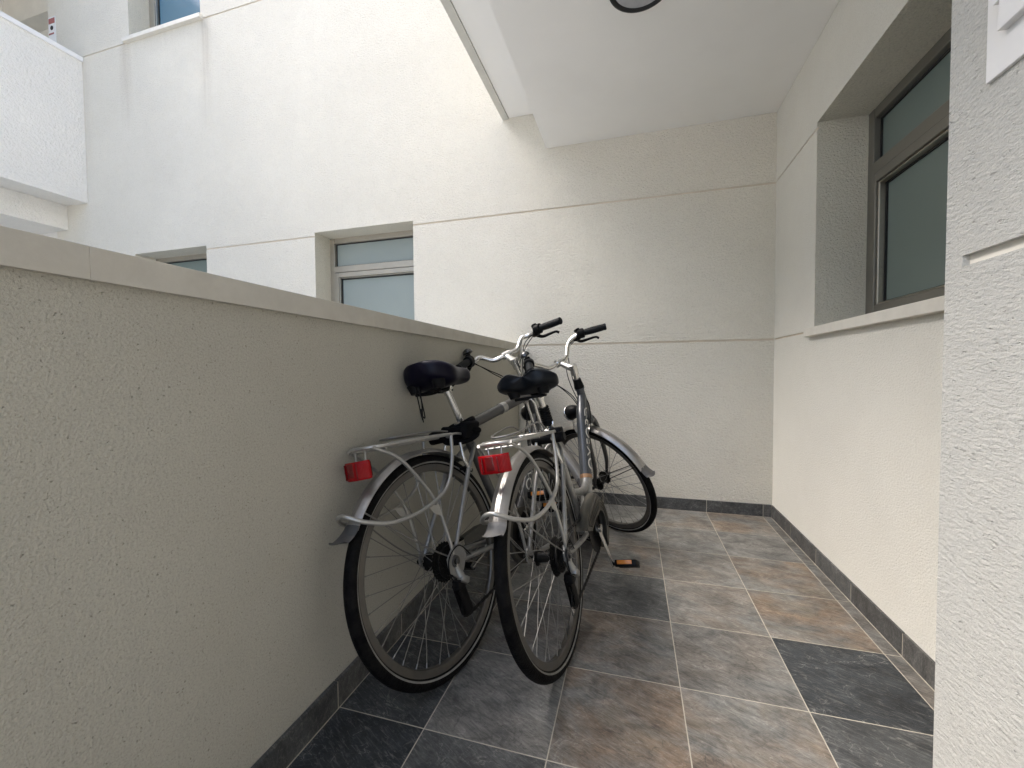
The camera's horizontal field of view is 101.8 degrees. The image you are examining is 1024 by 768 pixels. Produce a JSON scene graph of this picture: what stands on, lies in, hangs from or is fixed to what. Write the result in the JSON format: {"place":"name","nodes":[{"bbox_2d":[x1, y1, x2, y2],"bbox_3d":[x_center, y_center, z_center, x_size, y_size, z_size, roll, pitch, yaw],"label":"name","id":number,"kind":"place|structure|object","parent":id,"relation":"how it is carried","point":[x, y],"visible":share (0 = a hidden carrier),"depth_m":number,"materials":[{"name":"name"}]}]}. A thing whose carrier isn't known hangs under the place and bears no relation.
{"place":"outdoors","nodes":[
{"label":"outdoors","id":0,"kind":"place"},
{"bbox_2d":[287,498,934,767],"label":"tiled floor","id":1,"kind":"structure","parent":0,"point":[503,701],"depth_m":1.28,"materials":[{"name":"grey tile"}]},
{"bbox_2d":[47,0,776,516],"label":"house wall","id":2,"kind":"structure","parent":1,"relation":"on","point":[381,156],"depth_m":3.22,"materials":[{"name":"white paint"}]},
{"bbox_2d":[48,16,56,41],"bbox_3d":[-4.867,-3.712,4.405,0.110,0.340,0.008,0,2,16],"label":"wall notice","id":3,"kind":"object","parent":2,"relation":"attached to","point":[52,26],"depth_m":4.40,"materials":[{"name":"white paint"}]},
{"bbox_2d":[149,0,199,27],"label":"window","id":4,"kind":"structure","parent":2,"relation":"in","point":[160,11],"depth_m":4.24,"materials":[{"name":"blue glass"}]},
{"bbox_2d":[156,253,206,272],"bbox_3d":[-3.263,-0.810,4.286,0.965,1.022,0.087,0,2,16],"label":"window","id":5,"kind":"structure","parent":2,"relation":"in","point":[198,262],"depth_m":4.26,"materials":[{"name":"grey glass"}]},
{"bbox_2d":[330,230,413,319],"bbox_3d":[-1.175,-0.807,3.677,0.965,1.022,0.096,0,2,16],"label":"window","id":6,"kind":"structure","parent":2,"relation":"in","point":[375,272],"depth_m":3.66,"materials":[{"name":"grey glass"}]},
{"bbox_2d":[440,0,532,119],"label":"balcony slab","id":7,"kind":"structure","parent":2,"relation":"attached to","point":[476,26],"depth_m":2.43,"materials":[{"name":"white paint"}]},
{"bbox_2d":[489,0,838,148],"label":"porch ceiling","id":8,"kind":"structure","parent":7,"relation":"attached to","point":[590,70],"depth_m":2.14,"materials":[{"name":"white paint"}]},
{"bbox_2d":[610,0,660,12],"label":"ceiling light","id":9,"kind":"object","parent":8,"relation":"attached to","point":[631,6],"visible":1,"depth_m":1.82,"materials":[{"name":"metal"}]},
{"bbox_2d":[329,317,589,693],"bbox_3d":[-0.068,0.312,1.809,0.539,1.209,1.702,-14,-5,30],"label":"bicycle","id":10,"kind":"object","parent":1,"relation":"on","point":[444,561],"visible":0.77,"depth_m":1.33,"materials":[{"name":"grey paint"}]},
{"bbox_2d":[429,416,480,445],"bbox_3d":[-0.207,0.182,1.580,0.169,0.098,0.173,-14,-5,30],"label":"cable lock","id":11,"kind":"object","parent":10,"relation":"attached to","point":[469,428],"visible":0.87,"depth_m":1.54,"materials":[{"name":"black plastic"}]},
{"bbox_2d":[477,323,657,684],"bbox_3d":[0.228,0.309,1.832,0.628,1.202,1.636,-12,-3,24],"label":"bicycle","id":12,"kind":"object","parent":1,"relation":"on","point":[587,517],"visible":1,"depth_m":1.46,"materials":[{"name":"grey metal"}]},
{"bbox_2d":[526,398,565,444],"bbox_3d":[0.125,0.136,1.594,0.130,0.189,0.109,-12,-3,24],"label":"lock","id":13,"kind":"object","parent":12,"relation":"attached to","point":[560,434],"visible":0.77,"depth_m":1.58,"materials":[{"name":"black plastic"}]},
{"bbox_2d":[771,0,951,690],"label":"side wall","id":14,"kind":"structure","parent":1,"relation":"on","point":[862,166],"depth_m":1.75,"materials":[{"name":"white paint"}]},
{"bbox_2d":[865,27,950,313],"bbox_3d":[1.589,-0.758,1.493,0.096,1.020,1.020,0,2,16],"label":"window","id":15,"kind":"structure","parent":14,"relation":"in","point":[909,129],"depth_m":1.71,"materials":[{"name":"glass"}]},
{"bbox_2d":[933,0,1023,767],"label":"corner pier","id":16,"kind":"structure","parent":1,"relation":"on","point":[979,695],"depth_m":0.69,"materials":[{"name":"paint"}]},
{"bbox_2d":[986,0,1023,83],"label":"wall plate","id":17,"kind":"object","parent":16,"relation":"attached to","point":[1005,39],"depth_m":0.64,"materials":[{"name":"white paint"}]},
{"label":"ground","id":18,"kind":"structure","parent":0,"visible":0},
{"bbox_2d":[0,0,87,237],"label":"balcony wing","id":19,"kind":"structure","parent":18,"relation":"on","point":[43,177],"depth_m":4.06,"materials":[{"name":"white paint"}]},
{"bbox_2d":[0,226,519,767],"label":"parapet wall","id":20,"kind":"structure","parent":18,"relation":"on","point":[178,494],"depth_m":0.80,"materials":[{"name":"paint"}]}
]}

